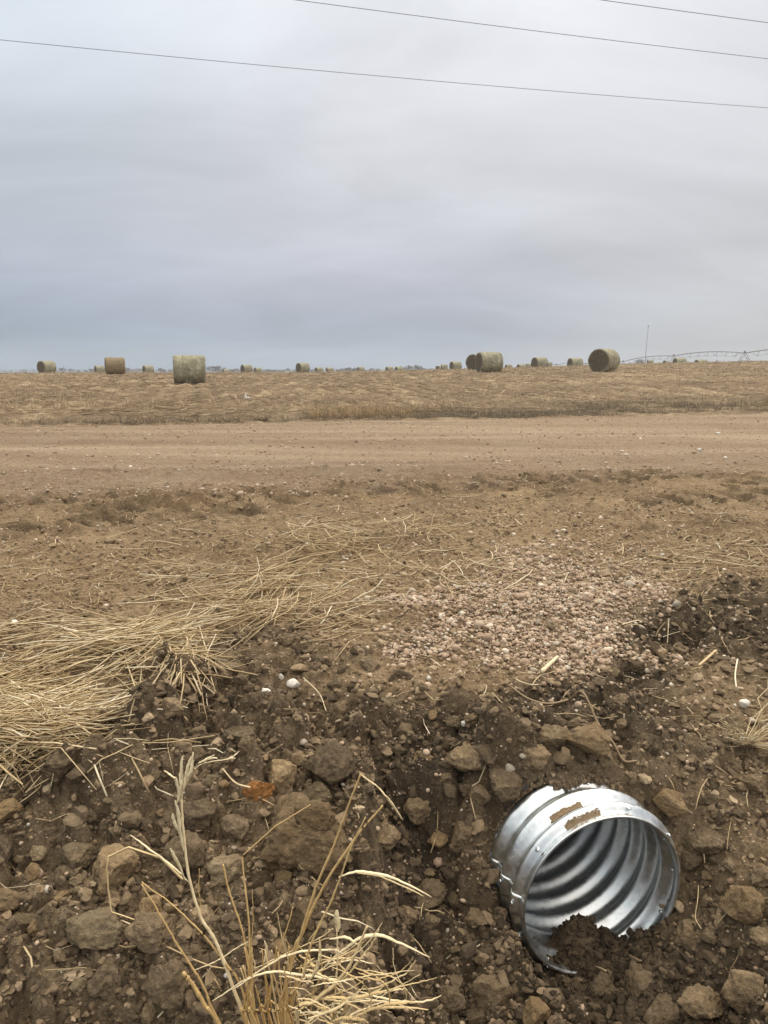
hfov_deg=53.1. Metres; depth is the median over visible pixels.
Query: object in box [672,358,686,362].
hay bale
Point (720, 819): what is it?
earth clod
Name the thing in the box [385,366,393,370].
hay bale
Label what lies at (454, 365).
hay bale
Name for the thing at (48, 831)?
earth clod
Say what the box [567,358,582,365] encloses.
hay bale
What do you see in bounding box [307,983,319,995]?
earth clod
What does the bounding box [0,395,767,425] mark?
verge grass
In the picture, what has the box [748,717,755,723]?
stone
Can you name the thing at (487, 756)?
earth clod
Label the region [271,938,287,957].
earth clod
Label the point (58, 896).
earth clod
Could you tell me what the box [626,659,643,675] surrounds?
earth clod
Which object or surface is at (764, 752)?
earth clod
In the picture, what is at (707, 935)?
earth clod
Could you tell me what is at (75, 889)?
earth clod
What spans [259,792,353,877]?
earth clod
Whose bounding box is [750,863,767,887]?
earth clod
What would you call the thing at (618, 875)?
culvert pipe
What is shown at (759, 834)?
earth clod
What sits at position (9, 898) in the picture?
earth clod
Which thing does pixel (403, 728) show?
earth clod
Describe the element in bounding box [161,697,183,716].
earth clod
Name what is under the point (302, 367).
hay bale
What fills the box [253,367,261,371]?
hay bale
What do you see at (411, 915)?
earth clod
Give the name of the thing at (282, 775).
earth clod
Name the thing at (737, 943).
earth clod
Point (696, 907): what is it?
stalk piece
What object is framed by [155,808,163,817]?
earth clod
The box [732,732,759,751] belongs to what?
earth clod
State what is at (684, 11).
power line
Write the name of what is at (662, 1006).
earth clod
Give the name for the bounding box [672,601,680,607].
stone
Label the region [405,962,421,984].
earth clod
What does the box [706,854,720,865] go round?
earth clod
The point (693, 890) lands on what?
earth clod
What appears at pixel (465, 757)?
earth clod
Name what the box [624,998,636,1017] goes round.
earth clod
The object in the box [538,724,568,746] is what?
earth clod
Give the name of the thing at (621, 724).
earth clod
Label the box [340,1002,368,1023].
earth clod
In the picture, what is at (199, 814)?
earth clod
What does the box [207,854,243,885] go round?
earth clod
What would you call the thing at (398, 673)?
earth clod
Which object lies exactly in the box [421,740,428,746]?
earth clod
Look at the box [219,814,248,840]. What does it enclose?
rock
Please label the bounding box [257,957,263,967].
earth clod
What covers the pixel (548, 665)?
stalk piece
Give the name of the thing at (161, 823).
earth clod
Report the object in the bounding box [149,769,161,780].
earth clod
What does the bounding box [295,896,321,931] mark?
earth clod
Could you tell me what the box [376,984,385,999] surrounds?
earth clod
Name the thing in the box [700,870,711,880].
earth clod
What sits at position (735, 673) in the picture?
stalk piece
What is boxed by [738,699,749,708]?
stone
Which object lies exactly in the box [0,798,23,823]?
earth clod
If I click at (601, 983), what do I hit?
earth clod
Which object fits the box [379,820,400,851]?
earth clod
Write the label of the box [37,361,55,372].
hay bale
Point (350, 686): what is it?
earth clod
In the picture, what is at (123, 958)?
earth clod
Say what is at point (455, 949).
earth clod
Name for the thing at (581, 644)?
gravel
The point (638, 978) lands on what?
earth clod
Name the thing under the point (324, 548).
straw nest
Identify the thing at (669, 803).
earth clod
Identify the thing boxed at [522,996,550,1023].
earth clod
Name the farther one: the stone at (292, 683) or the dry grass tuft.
the stone at (292, 683)
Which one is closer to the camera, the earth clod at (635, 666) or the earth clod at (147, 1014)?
the earth clod at (147, 1014)
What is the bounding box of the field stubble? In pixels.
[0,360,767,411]
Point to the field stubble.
(281, 397)
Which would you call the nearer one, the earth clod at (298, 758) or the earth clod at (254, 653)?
the earth clod at (298, 758)
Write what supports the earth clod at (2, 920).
on the ground at (444, 814)
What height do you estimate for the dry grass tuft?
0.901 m
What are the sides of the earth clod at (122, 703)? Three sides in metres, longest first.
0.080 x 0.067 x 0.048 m
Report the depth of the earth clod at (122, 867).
1.93 m
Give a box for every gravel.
[307,510,767,773]
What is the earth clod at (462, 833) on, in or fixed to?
on the ground at (444, 814)
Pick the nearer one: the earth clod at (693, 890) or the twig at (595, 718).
the earth clod at (693, 890)
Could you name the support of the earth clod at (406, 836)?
on the ground at (444, 814)
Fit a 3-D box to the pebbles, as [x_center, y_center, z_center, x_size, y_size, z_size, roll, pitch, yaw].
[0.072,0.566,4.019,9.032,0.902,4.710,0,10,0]
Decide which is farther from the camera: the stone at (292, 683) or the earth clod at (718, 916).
the stone at (292, 683)
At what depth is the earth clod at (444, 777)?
2.38 m
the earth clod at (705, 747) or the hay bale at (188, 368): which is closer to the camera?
the earth clod at (705, 747)
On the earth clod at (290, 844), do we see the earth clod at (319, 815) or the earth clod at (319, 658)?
the earth clod at (319, 815)
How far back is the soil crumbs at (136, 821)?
2.19 m
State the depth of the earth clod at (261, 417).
15.28 m
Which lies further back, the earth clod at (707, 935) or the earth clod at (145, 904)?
the earth clod at (707, 935)
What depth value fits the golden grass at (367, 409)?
17.36 m
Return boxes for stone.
[286,678,299,687]
[300,739,307,745]
[505,763,514,772]
[519,753,525,758]
[625,580,632,585]
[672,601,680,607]
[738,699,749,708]
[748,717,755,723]
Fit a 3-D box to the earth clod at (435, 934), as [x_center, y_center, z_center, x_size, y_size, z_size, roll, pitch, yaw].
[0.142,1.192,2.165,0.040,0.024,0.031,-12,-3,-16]
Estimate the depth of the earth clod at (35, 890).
1.88 m
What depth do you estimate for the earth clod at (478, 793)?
2.34 m
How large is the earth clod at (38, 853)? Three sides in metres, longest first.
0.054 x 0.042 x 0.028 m
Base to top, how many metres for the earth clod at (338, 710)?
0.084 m
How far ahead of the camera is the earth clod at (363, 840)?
2.10 m
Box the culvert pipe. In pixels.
[490,773,680,974]
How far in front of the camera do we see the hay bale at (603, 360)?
48.83 m
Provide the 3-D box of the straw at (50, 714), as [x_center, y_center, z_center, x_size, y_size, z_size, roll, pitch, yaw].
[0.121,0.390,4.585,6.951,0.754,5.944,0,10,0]
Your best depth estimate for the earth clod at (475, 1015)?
1.92 m
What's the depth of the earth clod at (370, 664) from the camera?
2.98 m
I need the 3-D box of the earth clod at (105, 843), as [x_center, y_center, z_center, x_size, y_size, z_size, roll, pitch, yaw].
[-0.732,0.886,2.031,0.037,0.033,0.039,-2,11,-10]
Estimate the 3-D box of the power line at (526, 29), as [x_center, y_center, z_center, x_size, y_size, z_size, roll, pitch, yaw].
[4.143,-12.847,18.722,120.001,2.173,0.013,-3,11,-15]
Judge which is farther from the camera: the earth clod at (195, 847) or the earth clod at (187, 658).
the earth clod at (187, 658)
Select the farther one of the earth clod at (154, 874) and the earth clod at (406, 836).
the earth clod at (406, 836)
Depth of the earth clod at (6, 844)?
1.96 m
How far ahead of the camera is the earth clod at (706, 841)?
2.35 m
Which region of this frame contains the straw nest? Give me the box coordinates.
[303,539,346,553]
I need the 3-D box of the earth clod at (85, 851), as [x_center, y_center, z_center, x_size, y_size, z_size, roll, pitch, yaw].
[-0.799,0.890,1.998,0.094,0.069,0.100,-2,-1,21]
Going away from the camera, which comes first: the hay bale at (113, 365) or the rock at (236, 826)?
the rock at (236, 826)
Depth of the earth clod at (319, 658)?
2.98 m
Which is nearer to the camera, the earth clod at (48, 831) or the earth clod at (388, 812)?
the earth clod at (48, 831)
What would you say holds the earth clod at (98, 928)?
on the ground at (444, 814)
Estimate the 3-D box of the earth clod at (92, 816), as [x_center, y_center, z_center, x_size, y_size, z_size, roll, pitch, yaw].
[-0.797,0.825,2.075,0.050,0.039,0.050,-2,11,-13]
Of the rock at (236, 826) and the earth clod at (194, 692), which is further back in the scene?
the earth clod at (194, 692)
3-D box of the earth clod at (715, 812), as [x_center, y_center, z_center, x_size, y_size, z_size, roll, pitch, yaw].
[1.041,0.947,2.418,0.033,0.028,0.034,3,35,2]
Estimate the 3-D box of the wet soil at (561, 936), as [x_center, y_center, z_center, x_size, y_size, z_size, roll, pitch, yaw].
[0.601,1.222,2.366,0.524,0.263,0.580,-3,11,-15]
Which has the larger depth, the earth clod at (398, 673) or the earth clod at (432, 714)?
the earth clod at (398, 673)
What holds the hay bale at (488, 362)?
on the field
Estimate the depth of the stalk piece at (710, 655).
3.19 m
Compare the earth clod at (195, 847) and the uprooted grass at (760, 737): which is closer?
the earth clod at (195, 847)
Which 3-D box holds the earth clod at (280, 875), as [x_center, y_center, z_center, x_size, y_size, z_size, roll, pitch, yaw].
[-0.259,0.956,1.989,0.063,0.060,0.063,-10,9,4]
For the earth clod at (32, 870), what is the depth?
1.92 m
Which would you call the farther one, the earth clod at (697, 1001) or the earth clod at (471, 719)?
the earth clod at (471, 719)
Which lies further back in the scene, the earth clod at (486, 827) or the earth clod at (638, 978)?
the earth clod at (486, 827)
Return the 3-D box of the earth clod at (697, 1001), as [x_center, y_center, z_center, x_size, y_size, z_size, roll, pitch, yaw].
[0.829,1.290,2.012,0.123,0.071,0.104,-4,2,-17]
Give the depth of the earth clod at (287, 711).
2.49 m
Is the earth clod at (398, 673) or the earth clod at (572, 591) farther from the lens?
the earth clod at (572, 591)
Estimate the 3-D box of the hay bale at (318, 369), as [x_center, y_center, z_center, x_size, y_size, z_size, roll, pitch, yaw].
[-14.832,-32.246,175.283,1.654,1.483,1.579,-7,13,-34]
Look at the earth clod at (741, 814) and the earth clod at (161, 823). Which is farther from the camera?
the earth clod at (741, 814)
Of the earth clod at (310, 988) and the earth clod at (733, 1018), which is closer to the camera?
the earth clod at (310, 988)
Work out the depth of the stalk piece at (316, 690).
2.77 m
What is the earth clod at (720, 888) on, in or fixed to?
on the ground at (444, 814)
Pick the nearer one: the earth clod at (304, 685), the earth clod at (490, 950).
the earth clod at (490, 950)
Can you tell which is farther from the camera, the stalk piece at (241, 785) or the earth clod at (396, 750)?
the earth clod at (396, 750)
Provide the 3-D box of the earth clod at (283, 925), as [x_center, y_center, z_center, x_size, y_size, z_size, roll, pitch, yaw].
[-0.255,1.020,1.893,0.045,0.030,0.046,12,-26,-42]
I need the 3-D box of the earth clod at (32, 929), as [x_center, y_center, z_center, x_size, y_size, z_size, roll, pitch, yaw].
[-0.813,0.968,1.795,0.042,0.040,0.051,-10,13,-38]
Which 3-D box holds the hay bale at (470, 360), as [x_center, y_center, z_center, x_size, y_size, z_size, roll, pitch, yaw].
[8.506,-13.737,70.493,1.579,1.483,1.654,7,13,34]
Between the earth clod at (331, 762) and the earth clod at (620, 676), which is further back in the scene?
the earth clod at (620, 676)
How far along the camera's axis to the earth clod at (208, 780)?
2.21 m
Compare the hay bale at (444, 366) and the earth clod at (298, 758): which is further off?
the hay bale at (444, 366)
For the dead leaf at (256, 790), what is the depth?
2.16 m
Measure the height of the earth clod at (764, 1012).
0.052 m
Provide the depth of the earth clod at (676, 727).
2.70 m
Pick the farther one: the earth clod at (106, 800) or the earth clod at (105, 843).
the earth clod at (106, 800)
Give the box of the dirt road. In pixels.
[0,414,767,511]
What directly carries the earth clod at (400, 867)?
on the ground at (444, 814)
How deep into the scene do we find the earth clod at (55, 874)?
1.93 m
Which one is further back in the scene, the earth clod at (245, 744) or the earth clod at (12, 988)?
the earth clod at (245, 744)
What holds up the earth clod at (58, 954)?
on the ground at (444, 814)
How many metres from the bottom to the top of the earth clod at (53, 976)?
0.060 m
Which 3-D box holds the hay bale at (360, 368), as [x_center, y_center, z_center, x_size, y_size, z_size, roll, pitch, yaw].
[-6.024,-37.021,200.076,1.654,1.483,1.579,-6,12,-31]
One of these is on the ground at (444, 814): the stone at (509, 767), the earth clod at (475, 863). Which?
the earth clod at (475, 863)
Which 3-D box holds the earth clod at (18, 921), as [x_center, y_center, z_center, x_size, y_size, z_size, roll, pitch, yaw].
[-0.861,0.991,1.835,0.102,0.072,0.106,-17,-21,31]
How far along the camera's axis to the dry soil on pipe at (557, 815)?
2.19 m
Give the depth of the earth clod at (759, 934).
2.06 m
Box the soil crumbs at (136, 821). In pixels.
[0,537,767,1023]
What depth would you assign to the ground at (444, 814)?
2.63 m
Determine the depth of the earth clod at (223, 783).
2.19 m
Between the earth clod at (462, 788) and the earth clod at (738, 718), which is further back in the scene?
the earth clod at (738, 718)
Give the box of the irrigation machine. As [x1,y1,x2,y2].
[554,349,767,365]
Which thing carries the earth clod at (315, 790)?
on the ground at (444, 814)
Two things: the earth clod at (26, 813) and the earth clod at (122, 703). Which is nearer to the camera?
the earth clod at (26, 813)
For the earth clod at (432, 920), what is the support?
on the ground at (444, 814)
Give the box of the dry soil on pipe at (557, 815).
[549,776,632,829]
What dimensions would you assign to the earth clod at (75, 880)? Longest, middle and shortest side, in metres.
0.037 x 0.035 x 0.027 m
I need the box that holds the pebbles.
[0,479,767,1023]
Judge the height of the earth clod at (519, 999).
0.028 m
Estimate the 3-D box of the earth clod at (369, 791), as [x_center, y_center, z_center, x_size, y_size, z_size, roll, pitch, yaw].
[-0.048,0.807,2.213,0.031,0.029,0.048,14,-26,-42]
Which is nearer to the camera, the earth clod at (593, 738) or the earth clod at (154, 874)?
the earth clod at (154, 874)
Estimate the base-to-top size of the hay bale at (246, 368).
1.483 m
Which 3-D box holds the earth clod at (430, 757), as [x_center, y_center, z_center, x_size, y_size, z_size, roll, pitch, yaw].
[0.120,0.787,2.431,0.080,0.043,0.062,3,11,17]
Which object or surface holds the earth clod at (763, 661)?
on the ground at (444, 814)
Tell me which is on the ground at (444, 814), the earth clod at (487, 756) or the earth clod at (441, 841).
the earth clod at (441, 841)
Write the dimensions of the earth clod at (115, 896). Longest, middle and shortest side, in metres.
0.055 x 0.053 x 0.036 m
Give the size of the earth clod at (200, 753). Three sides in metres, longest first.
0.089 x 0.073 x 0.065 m
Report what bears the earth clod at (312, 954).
on the ground at (444, 814)
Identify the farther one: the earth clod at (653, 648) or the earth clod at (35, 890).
the earth clod at (653, 648)
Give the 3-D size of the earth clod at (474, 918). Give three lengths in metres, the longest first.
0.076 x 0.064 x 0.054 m
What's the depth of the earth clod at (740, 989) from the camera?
1.95 m
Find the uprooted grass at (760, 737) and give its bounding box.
[712,688,767,767]
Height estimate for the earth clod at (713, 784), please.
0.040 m
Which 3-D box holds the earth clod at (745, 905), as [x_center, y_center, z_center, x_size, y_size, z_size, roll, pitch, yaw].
[1.000,1.090,2.150,0.120,0.110,0.125,-2,8,23]
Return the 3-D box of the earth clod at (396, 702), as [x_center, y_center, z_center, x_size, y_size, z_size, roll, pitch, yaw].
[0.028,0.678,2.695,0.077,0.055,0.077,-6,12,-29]
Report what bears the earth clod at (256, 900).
on the ground at (444, 814)
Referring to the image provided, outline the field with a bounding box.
[0,361,767,427]
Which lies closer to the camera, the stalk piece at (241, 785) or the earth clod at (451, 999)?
the earth clod at (451, 999)
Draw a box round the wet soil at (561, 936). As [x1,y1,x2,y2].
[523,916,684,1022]
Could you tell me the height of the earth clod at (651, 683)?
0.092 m
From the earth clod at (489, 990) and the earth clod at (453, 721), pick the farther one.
the earth clod at (453, 721)
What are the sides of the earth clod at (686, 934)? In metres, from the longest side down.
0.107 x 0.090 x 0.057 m
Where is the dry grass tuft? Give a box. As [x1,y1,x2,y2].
[106,752,440,1023]
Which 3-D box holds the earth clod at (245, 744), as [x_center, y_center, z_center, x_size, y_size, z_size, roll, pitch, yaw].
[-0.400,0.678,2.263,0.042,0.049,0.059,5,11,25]
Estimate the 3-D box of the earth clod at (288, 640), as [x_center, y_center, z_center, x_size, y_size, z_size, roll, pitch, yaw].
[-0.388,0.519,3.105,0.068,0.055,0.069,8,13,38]
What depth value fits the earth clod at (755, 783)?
2.44 m
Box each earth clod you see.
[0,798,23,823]
[0,834,13,863]
[0,888,20,911]
[0,917,6,924]
[0,979,15,995]
[3,913,37,934]
[11,936,22,946]
[23,811,33,820]
[23,862,40,881]
[27,919,36,935]
[30,844,47,861]
[30,965,66,1000]
[33,885,45,898]
[38,749,75,783]
[43,826,57,836]
[45,864,84,887]
[52,889,71,906]
[53,948,65,961]
[54,905,75,936]
[59,842,95,868]
[65,907,123,949]
[68,976,87,996]
[69,873,82,885]
[71,886,82,893]
[85,953,122,1000]
[86,808,97,823]
[93,843,138,895]
[99,841,111,848]
[102,797,111,804]
[102,888,121,908]
[106,742,112,748]
[116,700,130,711]
[116,805,142,828]
[117,955,126,964]
[124,912,179,953]
[136,894,162,912]
[139,1002,156,1023]
[144,959,191,1015]
[147,869,162,880]
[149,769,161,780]
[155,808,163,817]
[157,818,169,829]
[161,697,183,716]
[161,830,204,869]
[176,904,213,932]
[178,797,216,833]
[179,654,201,671]
[190,691,199,698]
[192,746,206,766]
[198,767,210,778]
[201,774,224,788]
[202,932,222,944]
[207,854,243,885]
[217,659,240,674]
[219,780,229,787]
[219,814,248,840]
[221,725,255,747]
[226,921,239,930]
[237,736,256,751]
[240,649,260,663]
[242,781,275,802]
[245,889,260,906]
[246,689,273,709]
[253,416,268,421]
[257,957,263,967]
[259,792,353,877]
[268,759,296,794]
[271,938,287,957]
[273,870,294,888]
[273,919,286,930]
[278,634,295,645]
[280,708,293,716]
[288,678,308,698]
[291,751,306,765]
[293,801,336,830]
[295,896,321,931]
[301,781,331,801]
[302,945,316,958]
[304,740,355,785]
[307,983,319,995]
[311,654,328,664]
[312,886,323,898]
[327,679,341,690]
[329,699,348,724]
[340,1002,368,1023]
[346,917,358,929]
[347,683,355,692]
[350,649,358,654]
[358,837,367,844]
[360,656,381,671]
[365,787,373,796]
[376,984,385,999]
[379,794,386,803]
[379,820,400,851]
[383,697,403,706]
[383,808,392,817]
[386,850,391,859]
[388,669,412,681]
[391,746,407,755]
[392,862,405,875]
[394,722,414,736]
[401,905,420,925]
[402,833,409,840]
[403,797,430,824]
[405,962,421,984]
[412,751,433,761]
[415,878,445,909]
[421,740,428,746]
[424,868,434,876]
[424,913,440,929]
[427,829,448,849]
[428,710,437,719]
[428,930,441,939]
[438,757,456,768]
[438,985,465,1012]
[440,773,450,782]
[446,715,459,728]
[446,742,487,772]
[447,891,459,909]
[448,945,460,954]
[451,820,472,849]
[457,928,465,935]
[458,783,468,793]
[464,713,477,726]
[464,906,487,928]
[465,1007,486,1023]
[469,784,490,804]
[469,856,481,868]
[472,974,512,1011]
[474,744,496,768]
[476,824,488,838]
[483,946,496,957]
[488,767,522,802]
[516,996,523,1003]
[522,744,550,770]
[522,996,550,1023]
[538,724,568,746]
[563,588,578,594]
[566,722,610,756]
[570,978,582,989]
[588,970,614,997]
[611,665,623,680]
[613,693,641,705]
[616,718,626,729]
[624,960,652,997]
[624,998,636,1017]
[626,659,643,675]
[627,778,637,785]
[629,732,662,755]
[634,679,660,690]
[643,993,679,1023]
[649,643,661,655]
[652,788,688,817]
[659,655,668,663]
[666,722,681,730]
[674,919,702,945]
[677,983,723,1019]
[679,768,686,778]
[681,850,702,870]
[687,827,725,855]
[689,882,708,900]
[694,741,710,753]
[698,790,718,805]
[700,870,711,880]
[700,927,716,944]
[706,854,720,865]
[708,780,717,790]
[710,808,718,818]
[714,913,724,926]
[715,814,726,824]
[715,885,724,892]
[719,885,764,924]
[721,969,764,1014]
[723,712,747,732]
[723,859,736,875]
[728,1011,740,1023]
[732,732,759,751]
[732,808,748,819]
[732,939,741,949]
[736,773,764,793]
[749,927,767,946]
[750,805,767,817]
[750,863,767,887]
[754,659,767,664]
[756,830,766,839]
[760,748,767,754]
[760,1002,767,1017]
[761,664,767,671]
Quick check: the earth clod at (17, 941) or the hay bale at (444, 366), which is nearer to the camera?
the earth clod at (17, 941)
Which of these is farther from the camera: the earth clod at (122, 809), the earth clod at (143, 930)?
the earth clod at (122, 809)
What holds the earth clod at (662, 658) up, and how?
on the ground at (444, 814)
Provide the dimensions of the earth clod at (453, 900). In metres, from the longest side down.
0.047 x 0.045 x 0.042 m
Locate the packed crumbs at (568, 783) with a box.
[486,772,627,867]
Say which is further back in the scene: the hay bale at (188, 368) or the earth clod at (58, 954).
the hay bale at (188, 368)
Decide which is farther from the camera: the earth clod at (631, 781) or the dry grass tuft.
the earth clod at (631, 781)
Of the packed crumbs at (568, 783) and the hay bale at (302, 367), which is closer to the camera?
the packed crumbs at (568, 783)
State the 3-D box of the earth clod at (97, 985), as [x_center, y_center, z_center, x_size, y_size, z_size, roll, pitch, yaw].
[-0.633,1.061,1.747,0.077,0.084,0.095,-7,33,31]
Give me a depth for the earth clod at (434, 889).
2.23 m
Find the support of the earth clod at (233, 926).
on the ground at (444, 814)
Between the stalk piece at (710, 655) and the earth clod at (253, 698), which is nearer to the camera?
the earth clod at (253, 698)
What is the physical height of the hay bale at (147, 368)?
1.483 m
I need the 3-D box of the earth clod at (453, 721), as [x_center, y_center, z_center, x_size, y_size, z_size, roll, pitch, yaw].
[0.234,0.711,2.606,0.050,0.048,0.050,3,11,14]
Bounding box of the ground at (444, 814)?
[0,472,767,1023]
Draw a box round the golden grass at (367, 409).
[299,390,441,419]
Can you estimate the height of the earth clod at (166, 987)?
0.106 m
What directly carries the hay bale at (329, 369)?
on the field
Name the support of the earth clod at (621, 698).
on the ground at (444, 814)
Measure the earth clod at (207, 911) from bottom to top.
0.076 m
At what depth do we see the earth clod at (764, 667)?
3.11 m
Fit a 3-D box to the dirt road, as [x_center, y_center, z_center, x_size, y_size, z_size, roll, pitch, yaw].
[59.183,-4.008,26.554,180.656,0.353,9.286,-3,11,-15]
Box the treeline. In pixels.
[1,368,416,372]
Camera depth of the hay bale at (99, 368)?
144.97 m
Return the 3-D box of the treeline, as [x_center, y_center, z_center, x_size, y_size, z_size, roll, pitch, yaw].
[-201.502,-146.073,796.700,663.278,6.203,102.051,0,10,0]
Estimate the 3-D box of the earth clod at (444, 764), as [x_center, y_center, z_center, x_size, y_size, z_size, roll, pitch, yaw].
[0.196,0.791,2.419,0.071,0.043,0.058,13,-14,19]
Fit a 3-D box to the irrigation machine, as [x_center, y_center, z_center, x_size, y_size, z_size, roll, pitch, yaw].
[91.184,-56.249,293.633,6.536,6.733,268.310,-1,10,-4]
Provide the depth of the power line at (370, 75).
19.61 m
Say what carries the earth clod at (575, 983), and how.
on the ground at (444, 814)
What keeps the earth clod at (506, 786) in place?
on the ground at (444, 814)
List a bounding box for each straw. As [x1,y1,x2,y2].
[0,466,767,1017]
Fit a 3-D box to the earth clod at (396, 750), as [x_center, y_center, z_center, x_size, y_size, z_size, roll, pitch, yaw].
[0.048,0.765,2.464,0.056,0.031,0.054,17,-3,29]
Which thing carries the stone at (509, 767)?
on the earth clod at (506, 786)
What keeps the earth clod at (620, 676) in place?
on the ground at (444, 814)
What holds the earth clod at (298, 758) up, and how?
on the ground at (444, 814)
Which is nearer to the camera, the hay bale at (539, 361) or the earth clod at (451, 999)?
the earth clod at (451, 999)
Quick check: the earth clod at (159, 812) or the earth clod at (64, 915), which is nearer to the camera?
the earth clod at (64, 915)
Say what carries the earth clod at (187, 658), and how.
on the ground at (444, 814)
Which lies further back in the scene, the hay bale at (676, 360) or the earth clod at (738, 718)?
the hay bale at (676, 360)
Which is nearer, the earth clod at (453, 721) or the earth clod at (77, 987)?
the earth clod at (77, 987)
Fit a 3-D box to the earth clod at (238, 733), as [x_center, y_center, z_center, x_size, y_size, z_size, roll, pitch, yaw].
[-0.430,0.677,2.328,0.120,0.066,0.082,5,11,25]
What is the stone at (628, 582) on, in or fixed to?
on the ground at (444, 814)
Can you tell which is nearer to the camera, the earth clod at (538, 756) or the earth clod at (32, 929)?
the earth clod at (32, 929)
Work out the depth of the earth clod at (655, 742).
2.48 m
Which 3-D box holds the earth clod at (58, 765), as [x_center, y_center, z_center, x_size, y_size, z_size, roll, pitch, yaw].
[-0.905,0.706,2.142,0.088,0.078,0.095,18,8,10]
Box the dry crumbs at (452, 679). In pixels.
[0,468,767,695]
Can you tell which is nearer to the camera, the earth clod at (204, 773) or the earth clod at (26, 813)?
the earth clod at (26, 813)
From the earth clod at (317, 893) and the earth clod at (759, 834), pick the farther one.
the earth clod at (759, 834)
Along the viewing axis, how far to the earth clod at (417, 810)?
2.35 m
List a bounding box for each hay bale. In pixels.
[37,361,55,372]
[94,366,104,371]
[104,357,125,374]
[142,365,153,371]
[173,355,205,383]
[240,364,252,372]
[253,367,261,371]
[296,363,309,371]
[314,367,323,371]
[326,367,333,371]
[357,367,364,370]
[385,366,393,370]
[441,364,447,368]
[449,361,461,368]
[465,354,476,369]
[475,352,502,372]
[531,357,547,366]
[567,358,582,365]
[588,349,619,371]
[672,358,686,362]
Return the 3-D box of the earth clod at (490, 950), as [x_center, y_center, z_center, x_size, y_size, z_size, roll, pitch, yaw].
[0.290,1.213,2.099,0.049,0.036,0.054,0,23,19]
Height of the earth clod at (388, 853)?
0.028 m
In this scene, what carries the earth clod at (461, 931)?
on the ground at (444, 814)
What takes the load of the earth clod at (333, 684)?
on the ground at (444, 814)
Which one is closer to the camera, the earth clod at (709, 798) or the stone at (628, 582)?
the earth clod at (709, 798)
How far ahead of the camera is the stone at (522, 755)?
2.34 m
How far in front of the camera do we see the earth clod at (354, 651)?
3.01 m
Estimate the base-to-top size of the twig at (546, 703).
0.051 m
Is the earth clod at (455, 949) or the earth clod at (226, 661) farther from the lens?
the earth clod at (226, 661)
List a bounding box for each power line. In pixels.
[4,40,765,107]
[298,0,767,58]
[603,0,767,22]
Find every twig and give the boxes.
[510,685,576,704]
[568,690,636,762]
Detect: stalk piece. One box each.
[222,768,250,788]
[303,677,325,709]
[540,655,558,672]
[695,885,701,928]
[698,649,716,666]
[734,659,737,687]
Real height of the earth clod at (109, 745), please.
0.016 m
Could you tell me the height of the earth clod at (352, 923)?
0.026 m
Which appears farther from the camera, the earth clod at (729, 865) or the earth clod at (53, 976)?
the earth clod at (729, 865)
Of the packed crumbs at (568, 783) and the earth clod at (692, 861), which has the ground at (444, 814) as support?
the earth clod at (692, 861)
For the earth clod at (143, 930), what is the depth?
1.77 m
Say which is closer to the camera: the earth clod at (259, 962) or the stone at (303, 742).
the earth clod at (259, 962)
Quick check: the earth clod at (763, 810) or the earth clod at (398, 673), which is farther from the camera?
the earth clod at (398, 673)
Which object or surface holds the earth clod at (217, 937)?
on the ground at (444, 814)
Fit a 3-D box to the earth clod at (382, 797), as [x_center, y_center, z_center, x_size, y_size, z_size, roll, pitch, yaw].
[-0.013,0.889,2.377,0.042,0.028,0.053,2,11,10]
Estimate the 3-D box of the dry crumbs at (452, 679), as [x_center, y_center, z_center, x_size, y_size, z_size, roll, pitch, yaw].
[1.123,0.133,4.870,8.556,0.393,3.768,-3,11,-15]
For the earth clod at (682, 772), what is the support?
on the ground at (444, 814)

